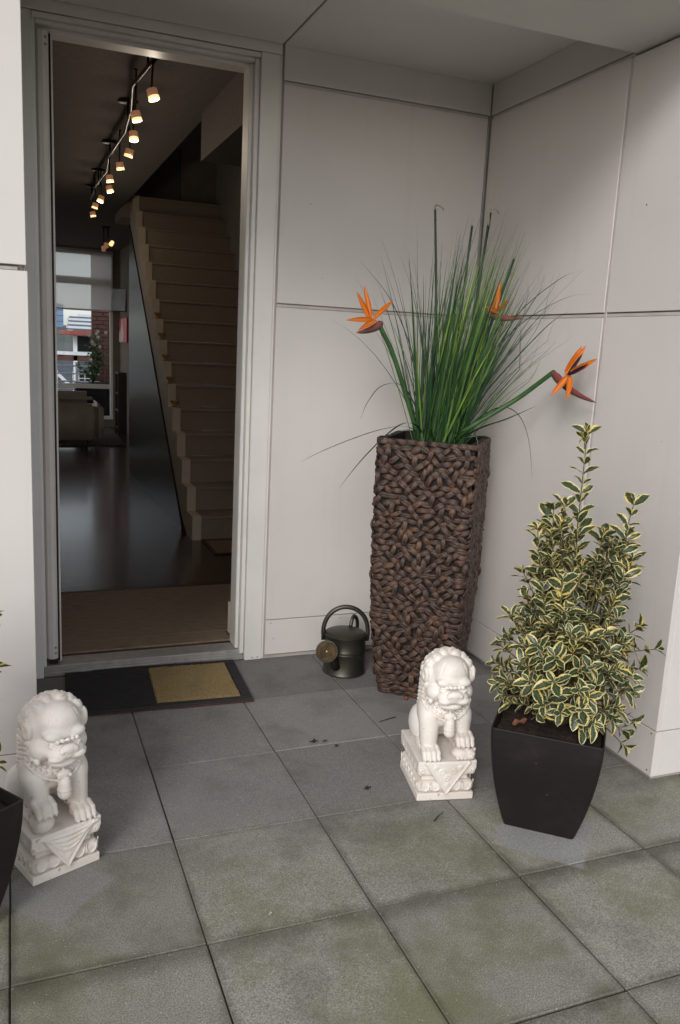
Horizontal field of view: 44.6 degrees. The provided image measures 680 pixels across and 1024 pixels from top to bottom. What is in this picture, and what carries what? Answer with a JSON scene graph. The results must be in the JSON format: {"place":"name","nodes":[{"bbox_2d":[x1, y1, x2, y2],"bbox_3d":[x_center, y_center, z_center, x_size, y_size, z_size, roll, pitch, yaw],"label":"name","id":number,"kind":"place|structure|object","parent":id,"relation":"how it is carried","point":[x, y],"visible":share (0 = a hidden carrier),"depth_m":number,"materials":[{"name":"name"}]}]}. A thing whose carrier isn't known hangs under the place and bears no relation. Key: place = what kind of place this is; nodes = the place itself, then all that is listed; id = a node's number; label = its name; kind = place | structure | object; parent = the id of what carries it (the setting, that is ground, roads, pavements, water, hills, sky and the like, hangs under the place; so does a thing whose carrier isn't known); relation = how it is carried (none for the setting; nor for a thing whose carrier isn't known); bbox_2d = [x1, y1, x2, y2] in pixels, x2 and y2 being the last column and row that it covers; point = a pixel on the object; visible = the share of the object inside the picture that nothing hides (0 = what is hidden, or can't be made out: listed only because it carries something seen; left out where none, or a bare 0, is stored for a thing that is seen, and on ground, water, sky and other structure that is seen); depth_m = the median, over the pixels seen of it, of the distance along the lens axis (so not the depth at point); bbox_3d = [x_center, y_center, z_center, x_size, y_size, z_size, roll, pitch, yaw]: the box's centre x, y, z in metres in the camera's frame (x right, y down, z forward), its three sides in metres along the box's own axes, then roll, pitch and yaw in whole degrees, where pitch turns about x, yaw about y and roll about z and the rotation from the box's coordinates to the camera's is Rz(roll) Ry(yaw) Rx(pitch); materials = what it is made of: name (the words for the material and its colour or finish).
{"place":"outdoors","nodes":[
{"label":"outdoors","id":0,"kind":"place"},
{"bbox_2d":[57,325,88,351],"bbox_3d":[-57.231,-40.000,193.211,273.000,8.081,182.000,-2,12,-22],"label":"building","id":1,"kind":"structure","parent":0,"point":[64,342],"depth_m":170.70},
{"bbox_2d":[66,314,90,330],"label":"office block","id":2,"kind":"structure","parent":1,"relation":"on","point":[81,322],"depth_m":193.42,"materials":[{"name":"white paint"}]},
{"bbox_2d":[57,330,90,390],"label":"red roofed building","id":3,"kind":"structure","parent":0,"point":[74,355],"depth_m":27.76,"materials":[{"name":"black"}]},
{"bbox_2d":[72,371,90,390],"bbox_3d":[-8.942,-4.144,29.084,0.840,1.550,0.100,-2,12,-22],"label":"window","id":4,"kind":"structure","parent":3,"relation":"in","point":[80,377],"depth_m":28.93,"materials":[{"name":"white plastic"}]},
{"bbox_2d":[55,245,202,426],"bbox_3d":[-5.003,-2.647,12.647,5.900,2.850,0.120,-2,12,-22],"label":"wall window","id":5,"kind":"structure","parent":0,"point":[116,318],"depth_m":13.12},
{"bbox_2d":[55,247,112,418],"bbox_3d":[-5.486,-2.719,12.422,4.040,2.590,0.070,-2,12,-22],"label":"window","id":6,"kind":"structure","parent":5,"relation":"attached to","point":[84,280],"depth_m":12.95,"materials":[{"name":"paint"}]},
{"bbox_2d":[44,427,240,677],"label":"floor","id":7,"kind":"structure","parent":0,"point":[119,528],"depth_m":6.06,"materials":[{"name":"brown wood"}]},
{"bbox_2d":[58,390,103,447],"bbox_3d":[-4.072,-1.229,10.680,1.920,0.728,0.900,-2,12,-22],"label":"sofa","id":8,"kind":"object","parent":7,"relation":"on","point":[80,417],"visible":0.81,"depth_m":10.53,"materials":[{"name":"beige leather"}]},
{"bbox_2d":[59,428,126,445],"bbox_3d":[-4.035,-1.076,11.716,1.740,0.034,2.000,-2,12,-22],"label":"rug","id":9,"kind":"object","parent":7,"relation":"on","point":[110,437],"visible":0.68,"depth_m":11.14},
{"bbox_2d":[115,372,126,431],"bbox_3d":[-3.380,-1.697,12.777,0.128,0.900,0.400,-2,12,-22],"label":"media shelf","id":10,"kind":"object","parent":7,"relation":"on","point":[120,401],"visible":1,"depth_m":12.62,"materials":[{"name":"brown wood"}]},
{"bbox_2d":[61,582,230,654],"bbox_3d":[-0.741,0.528,4.463,1.530,0.010,0.960,-2,12,-22],"label":"hall runner","id":11,"kind":"object","parent":7,"relation":"on","point":[118,619],"visible":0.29,"depth_m":4.29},
{"bbox_2d":[69,642,227,655],"bbox_3d":[-0.923,0.665,3.885,1.100,0.046,0.001,-2,12,-22],"label":"floor edge","id":12,"kind":"object","parent":7,"relation":"attached to","point":[152,648],"visible":0.07,"depth_m":3.88,"materials":[{"name":"grey wood"}]},
{"bbox_2d":[115,195,238,539],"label":"staircase","id":13,"kind":"structure","parent":7,"relation":"on","point":[183,276],"depth_m":7.51,"materials":[{"name":"beige paint"}]},
{"bbox_2d":[154,312,161,318],"bbox_3d":[-1.615,-1.741,7.356,0.068,0.057,0.068,-2,12,-22],"label":"tealight holder","id":14,"kind":"object","parent":13,"relation":"on","point":[157,314],"visible":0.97,"depth_m":7.33,"materials":[{"name":"brown glass"}]},
{"bbox_2d":[158,333,165,339],"bbox_3d":[-1.546,-1.525,7.197,0.068,0.057,0.068,-2,12,-22],"label":"tealight holder","id":15,"kind":"object","parent":13,"relation":"on","point":[161,335],"visible":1,"depth_m":7.18,"materials":[{"name":"brown glass"}]},
{"bbox_2d":[162,354,169,360],"bbox_3d":[-1.478,-1.309,7.038,0.068,0.057,0.068,-2,12,-22],"label":"tealight holder","id":16,"kind":"object","parent":13,"relation":"on","point":[165,356],"visible":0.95,"depth_m":7.02,"materials":[{"name":"brown glass"}]},
{"bbox_2d":[166,376,173,383],"bbox_3d":[-1.409,-1.093,6.879,0.068,0.057,0.068,-2,12,-22],"label":"tealight holder","id":17,"kind":"object","parent":13,"relation":"on","point":[169,379],"visible":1,"depth_m":6.86,"materials":[{"name":"brown glass"}]},
{"bbox_2d":[170,400,178,406],"bbox_3d":[-1.341,-0.877,6.719,0.068,0.057,0.068,-2,12,-22],"label":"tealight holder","id":18,"kind":"object","parent":13,"relation":"on","point":[174,402],"visible":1,"depth_m":6.70,"materials":[{"name":"brown glass"}]},
{"bbox_2d":[202,540,231,554],"bbox_3d":[-0.555,0.240,5.977,0.800,0.009,0.402,-2,12,-22],"label":"stair mat","id":19,"kind":"object","parent":7,"relation":"on","point":[219,547],"visible":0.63,"depth_m":5.87,"materials":[{"name":"brown carpet"}]},
{"bbox_2d":[52,40,236,249],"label":"ceiling","id":20,"kind":"structure","parent":0,"point":[91,86],"depth_m":5.25,"materials":[{"name":"paint"}]},
{"bbox_2d":[56,307,111,311],"bbox_3d":[-5.370,-3.529,12.188,3.925,0.915,0.044,-2,12,-22],"label":"roller blind","id":21,"kind":"object","parent":20,"relation":"hanging from","point":[83,309],"visible":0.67,"depth_m":12.83,"materials":[{"name":"grey fabric"}]},
{"bbox_2d":[101,226,113,251],"bbox_3d":[-2.854,-3.352,10.187,0.152,0.305,0.071,-2,12,-22],"label":"ceiling spot cluster","id":22,"kind":"object","parent":20,"relation":"hanging from","point":[105,247],"visible":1,"depth_m":10.19,"materials":[{"name":"brown metal"}]},
{"bbox_2d":[85,57,158,199],"bbox_3d":[-1.535,-2.476,5.600,0.125,0.121,4.302,-1,12,-20],"label":"track rail","id":23,"kind":"object","parent":20,"relation":"attached to","point":[130,101],"visible":0.81,"depth_m":4.76,"materials":[{"name":"grey metal"}]},
{"bbox_2d":[90,188,95,216],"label":"track spotlight","id":24,"kind":"object","parent":23,"relation":"attached to","point":[92,213],"visible":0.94,"depth_m":7.48,"materials":[{"name":"brown metal"}]},
{"bbox_2d":[92,178,98,209],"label":"track spotlight","id":25,"kind":"object","parent":23,"relation":"attached to","point":[95,205],"visible":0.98,"depth_m":6.99,"materials":[{"name":"brown metal"}]},
{"bbox_2d":[97,170,104,202],"bbox_3d":[-1.914,-2.604,6.630,0.050,0.253,0.061,12,14,39],"label":"track spotlight","id":26,"kind":"object","parent":23,"relation":"attached to","point":[100,199],"visible":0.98,"depth_m":6.63,"materials":[{"name":"brown metal"}]},
{"bbox_2d":[106,145,113,182],"bbox_3d":[-1.598,-2.417,5.755,0.056,0.250,0.051,-2,12,-22],"label":"track spotlight","id":27,"kind":"object","parent":23,"relation":"attached to","point":[109,178],"visible":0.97,"depth_m":5.75,"materials":[{"name":"brown metal"}]},
{"bbox_2d":[106,158,113,192],"bbox_3d":[-1.712,-2.502,6.163,0.061,0.253,0.050,4,11,6],"label":"track spotlight","id":28,"kind":"object","parent":23,"relation":"attached to","point":[109,188],"visible":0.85,"depth_m":6.16,"materials":[{"name":"brown metal"}]},
{"bbox_2d":[116,129,124,169],"bbox_3d":[-1.409,-2.320,5.316,0.057,0.252,0.055,-2,12,-22],"label":"track spotlight","id":29,"kind":"object","parent":23,"relation":"attached to","point":[119,165],"visible":0.98,"depth_m":5.31,"materials":[{"name":"brown metal"}]},
{"bbox_2d":[124,124,133,157],"bbox_3d":[-1.253,-2.235,4.925,0.060,0.253,0.050,8,12,24],"label":"track spotlight","id":30,"kind":"object","parent":23,"relation":"attached to","point":[129,151],"visible":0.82,"depth_m":4.93,"materials":[{"name":"brown metal"}]},
{"bbox_2d":[129,94,138,142],"bbox_3d":[-1.121,-2.147,4.509,0.052,0.252,0.058,-2,12,-22],"label":"track spotlight","id":31,"kind":"object","parent":23,"relation":"attached to","point":[133,135],"visible":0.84,"depth_m":4.51,"materials":[{"name":"brown metal"}]},
{"bbox_2d":[130,68,141,122],"bbox_3d":[-1.007,-2.061,4.101,0.059,0.252,0.052,-2,12,-22],"label":"track spotlight","id":32,"kind":"object","parent":23,"relation":"attached to","point":[136,117],"visible":0.95,"depth_m":4.10,"materials":[{"name":"brown metal"}]},
{"bbox_2d":[146,57,159,101],"bbox_3d":[-0.837,-1.976,3.718,0.060,0.253,0.050,4,11,6],"label":"track spotlight","id":33,"kind":"object","parent":23,"relation":"attached to","point":[152,94],"visible":0.84,"depth_m":3.72,"materials":[{"name":"brown metal"}]},
{"bbox_2d":[201,72,243,166],"bbox_3d":[-0.095,-2.102,4.461,1.000,0.270,1.470,-2,12,-22],"label":"bulkhead","id":34,"kind":"object","parent":20,"relation":"attached to","point":[221,127],"visible":0.21,"depth_m":4.52,"materials":[{"name":"paint"}]},
{"bbox_2d":[120,244,170,433],"bbox_3d":[-2.790,-2.351,11.717,0.220,2.850,3.299,-2,12,-22],"label":"wall","id":35,"kind":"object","parent":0,"point":[124,283],"depth_m":12.50,"materials":[{"name":"grey paint"}]},
{"bbox_2d":[111,288,126,311],"bbox_3d":[-3.284,-3.180,12.453,0.340,0.341,0.116,11,14,36],"label":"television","id":36,"kind":"object","parent":35,"relation":"attached to","point":[119,299],"visible":0.96,"depth_m":12.40,"materials":[{"name":"plastic"}]},
{"bbox_2d":[119,318,127,342],"bbox_3d":[-3.300,-2.769,12.643,0.028,0.360,0.920,-2,12,-22],"label":"wall picture","id":37,"kind":"object","parent":35,"relation":"attached to","point":[123,329],"depth_m":12.53},
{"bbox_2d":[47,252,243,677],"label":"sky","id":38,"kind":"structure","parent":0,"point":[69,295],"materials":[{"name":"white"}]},
{"bbox_2d":[137,151,179,200],"bbox_3d":[-1.107,-4.158,6.944,1.200,2.300,4.900,-2,12,-22],"label":"wall landing","id":39,"kind":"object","parent":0,"point":[162,182],"depth_m":9.28,"materials":[{"name":"paint"}]},
{"bbox_2d":[134,122,216,204],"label":"wall","id":40,"kind":"structure","parent":0,"point":[197,179],"depth_m":8.82,"materials":[{"name":"paint"}]},
{"bbox_2d":[201,164,241,455],"bbox_3d":[-0.398,-2.478,6.758,0.100,5.250,6.020,-2,12,-22],"label":"wall stairwell","id":41,"kind":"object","parent":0,"point":[228,188],"depth_m":8.38,"materials":[{"name":"white paint"}]},
{"bbox_2d":[0,648,679,1023],"bbox_3d":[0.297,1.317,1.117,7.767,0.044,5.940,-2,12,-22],"label":"pavement","id":42,"kind":"structure","parent":0,"point":[476,930],"depth_m":2.31,"materials":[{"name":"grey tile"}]},
{"bbox_2d":[0,787,22,905],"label":"square pot","id":43,"kind":"object","parent":42,"relation":"on","point":[11,811],"visible":1,"depth_m":2.03,"materials":[{"name":"black plastic"}]},
{"bbox_2d":[0,610,11,771],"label":"variegated shrub","id":44,"kind":"object","parent":43,"relation":"on","point":[2,664],"visible":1,"depth_m":2.01,"materials":[{"name":"green plant"}]},
{"bbox_2d":[0,0,36,788],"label":"panel wall","id":45,"kind":"structure","parent":42,"relation":"on","point":[18,684],"depth_m":2.37,"materials":[{"name":"paint"}]},
{"bbox_2d":[5,689,100,885],"bbox_3d":[-0.823,0.738,2.342,0.207,0.508,0.284,-8,15,-43],"label":"guardian lion","id":46,"kind":"object","parent":42,"relation":"on","point":[46,780],"visible":0.91,"depth_m":2.25},
{"bbox_2d":[20,0,282,678],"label":"door frame","id":47,"kind":"object","parent":42,"relation":"on","point":[258,63],"visible":0.97,"depth_m":3.54,"materials":[{"name":"paint"}]},
{"bbox_2d":[35,29,61,663],"bbox_3d":[-1.201,-0.585,3.425,0.062,2.550,0.090,-2,12,-22],"label":"insect screen","id":48,"kind":"object","parent":47,"relation":"on","point":[45,165],"visible":0.99,"depth_m":3.37,"materials":[{"name":"paint"}]},
{"bbox_2d":[65,659,253,715],"bbox_3d":[-0.787,0.747,3.569,0.752,0.021,0.450,-1,12,-18],"label":"doormat","id":49,"kind":"object","parent":42,"relation":"on","point":[144,688],"visible":1,"depth_m":3.54,"materials":[{"name":"rubber"}]},
{"bbox_2d":[316,605,369,677],"bbox_3d":[-0.002,0.585,3.812,0.351,0.318,0.197,-9,16,-46],"label":"watering can","id":50,"kind":"object","parent":42,"relation":"on","point":[340,651],"visible":1,"depth_m":3.77,"materials":[{"name":"grey metal"}]},
{"bbox_2d":[263,42,493,657],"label":"panel wall","id":51,"kind":"structure","parent":42,"relation":"on","point":[374,157],"depth_m":3.79,"materials":[{"name":"paint"}]},
{"bbox_2d":[369,430,490,698],"bbox_3d":[0.382,0.231,3.637,0.434,1.129,0.436,6,12,17],"label":"wicker planter","id":52,"kind":"object","parent":42,"relation":"on","point":[428,520],"visible":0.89,"depth_m":3.43,"materials":[{"name":"wicker"}]},
{"bbox_2d":[348,286,416,436],"bbox_3d":[0.187,-0.585,3.372,0.445,0.638,0.085,-6,14,-37],"label":"bird of paradise","id":53,"kind":"object","parent":52,"relation":"in","point":[366,307],"visible":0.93,"depth_m":3.30,"materials":[{"name":"orange plant"}]},
{"bbox_2d":[431,204,443,418],"bbox_3d":[0.386,-0.773,3.470,0.054,0.977,0.044,-2,12,-22],"label":"horsetail reed","id":54,"kind":"object","parent":52,"relation":"in","point":[435,247],"visible":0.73,"depth_m":3.44,"materials":[{"name":"green plant"}]},
{"bbox_2d":[303,203,584,487],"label":"ornamental grass","id":55,"kind":"object","parent":52,"relation":"in","point":[455,384],"depth_m":3.41,"materials":[{"name":"green plant"}]},
{"bbox_2d":[456,215,473,340],"bbox_3d":[0.495,-0.766,3.517,0.018,0.956,0.118,12,14,39],"label":"horsetail reed","id":56,"kind":"object","parent":52,"relation":"in","point":[468,253],"visible":0.33,"depth_m":3.49,"materials":[{"name":"green plant"}]},
{"bbox_2d":[467,215,489,355],"bbox_3d":[0.552,-0.772,3.538,0.146,0.966,0.016,-8,15,-43],"label":"horsetail reed","id":57,"kind":"object","parent":52,"relation":"in","point":[484,249],"visible":0.33,"depth_m":3.51,"materials":[{"name":"green plant"}]},
{"bbox_2d":[471,208,498,322],"bbox_3d":[0.571,-0.798,3.579,0.237,1.003,0.015,-8,15,-44],"label":"horsetail reed","id":58,"kind":"object","parent":52,"relation":"in","point":[486,245],"visible":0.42,"depth_m":3.54,"materials":[{"name":"green plant"}]},
{"bbox_2d":[462,282,521,417],"bbox_3d":[0.603,-0.605,3.432,0.278,0.689,0.127,3,11,3],"label":"bird of paradise","id":59,"kind":"object","parent":52,"relation":"in","point":[504,317],"visible":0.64,"depth_m":3.40,"materials":[{"name":"orange plant"}]},
{"bbox_2d":[489,249,517,327],"bbox_3d":[0.610,-0.702,3.543,0.267,0.835,0.032,-3,13,-29],"label":"horsetail reed","id":60,"kind":"object","parent":52,"relation":"in","point":[508,274],"visible":0.15,"depth_m":3.52,"materials":[{"name":"green plant"}]},
{"bbox_2d":[454,346,596,442],"bbox_3d":[0.726,-0.447,3.311,0.140,0.446,0.633,-8,15,-43],"label":"bird of paradise","id":61,"kind":"object","parent":52,"relation":"in","point":[565,383],"visible":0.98,"depth_m":3.17,"materials":[{"name":"orange plant"}]},
{"bbox_2d":[400,646,476,800],"bbox_3d":[0.346,0.698,2.848,0.207,0.508,0.284,1,11,-10],"label":"guardian lion","id":62,"kind":"object","parent":42,"relation":"on","point":[438,761],"visible":1,"depth_m":2.76},
{"bbox_2d":[491,689,606,838],"bbox_3d":[0.672,0.826,2.698,0.338,0.346,0.338,7,12,19],"label":"square pot","id":63,"kind":"object","parent":42,"relation":"on","point":[546,774],"visible":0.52,"depth_m":2.56,"materials":[{"name":"black plastic"}]},
{"bbox_2d":[511,718,526,725],"bbox_3d":[0.564,0.661,2.610,0.040,0.028,0.036,13,15,41],"label":"dry leaf","id":64,"kind":"object","parent":63,"relation":"on","point":[517,721],"visible":1,"depth_m":2.62,"materials":[{"name":"brown plant"}]},
{"bbox_2d":[485,422,666,757],"bbox_3d":[0.737,0.240,2.596,0.522,1.023,0.481,-2,12,-22],"label":"variegated shrub","id":65,"kind":"object","parent":63,"relation":"in","point":[562,676],"visible":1,"depth_m":2.58,"materials":[{"name":"green plant"}]},
{"bbox_2d":[466,36,679,778],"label":"panel wall","id":66,"kind":"structure","parent":42,"relation":"on","point":[584,165],"depth_m":3.17,"materials":[{"name":"paint"}]},
{"bbox_2d":[56,0,679,83],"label":"soffit","id":67,"kind":"structure","parent":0,"point":[490,41],"depth_m":3.14,"materials":[{"name":"paint"}]},
{"label":"far ground","id":68,"kind":"structure","parent":0,"visible":0},
{"bbox_2d":[56,303,63,327],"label":"glass tower","id":69,"kind":"structure","parent":68,"relation":"on","point":[60,321],"depth_m":207.06,"materials":[{"name":"blue glass"}]},
{"bbox_2d":[91,255,109,382],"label":"brick wall","id":70,"kind":"structure","parent":68,"relation":"on","point":[100,321],"depth_m":15.64,"materials":[{"name":"brown brick"}]},
{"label":"balcony floor","id":71,"kind":"structure","parent":0,"visible":0},
{"bbox_2d":[57,363,98,389],"bbox_3d":[-6.072,-2.227,14.772,3.450,0.960,0.080,-2,12,-22],"label":"balcony railing","id":72,"kind":"object","parent":71,"relation":"on","point":[76,373],"visible":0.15,"depth_m":15.17,"materials":[{"name":"white metal"}]},
{"bbox_2d":[74,381,109,415],"bbox_3d":[-4.342,-1.945,14.564,0.600,0.660,0.350,-2,12,-22],"label":"balcony trough","id":73,"kind":"object","parent":71,"relation":"on","point":[101,397],"visible":0.36,"depth_m":14.43,"materials":[{"name":"black plastic"}]},
{"bbox_2d":[75,330,108,381],"bbox_3d":[-4.312,-2.698,14.422,0.577,0.932,0.347,-2,12,-22],"label":"balcony shrub","id":74,"kind":"object","parent":73,"relation":"on","point":[95,367],"visible":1,"depth_m":14.42,"materials":[{"name":"green plant"}]},
{"bbox_3d":[-0.397,-0.604,3.902,0.145,2.480,0.080,-2,12,-22],"label":"wall return","id":75,"kind":"object","parent":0,"visible":0},
{"bbox_2d":[227,601,230,632],"bbox_3d":[-0.482,0.523,4.168,0.165,0.160,0.019,-2,12,-22],"label":"baseboard","id":76,"kind":"object","parent":75,"relation":"attached to","point":[228,622],"visible":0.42,"depth_m":4.13,"materials":[{"name":"beige paint"}]}
]}

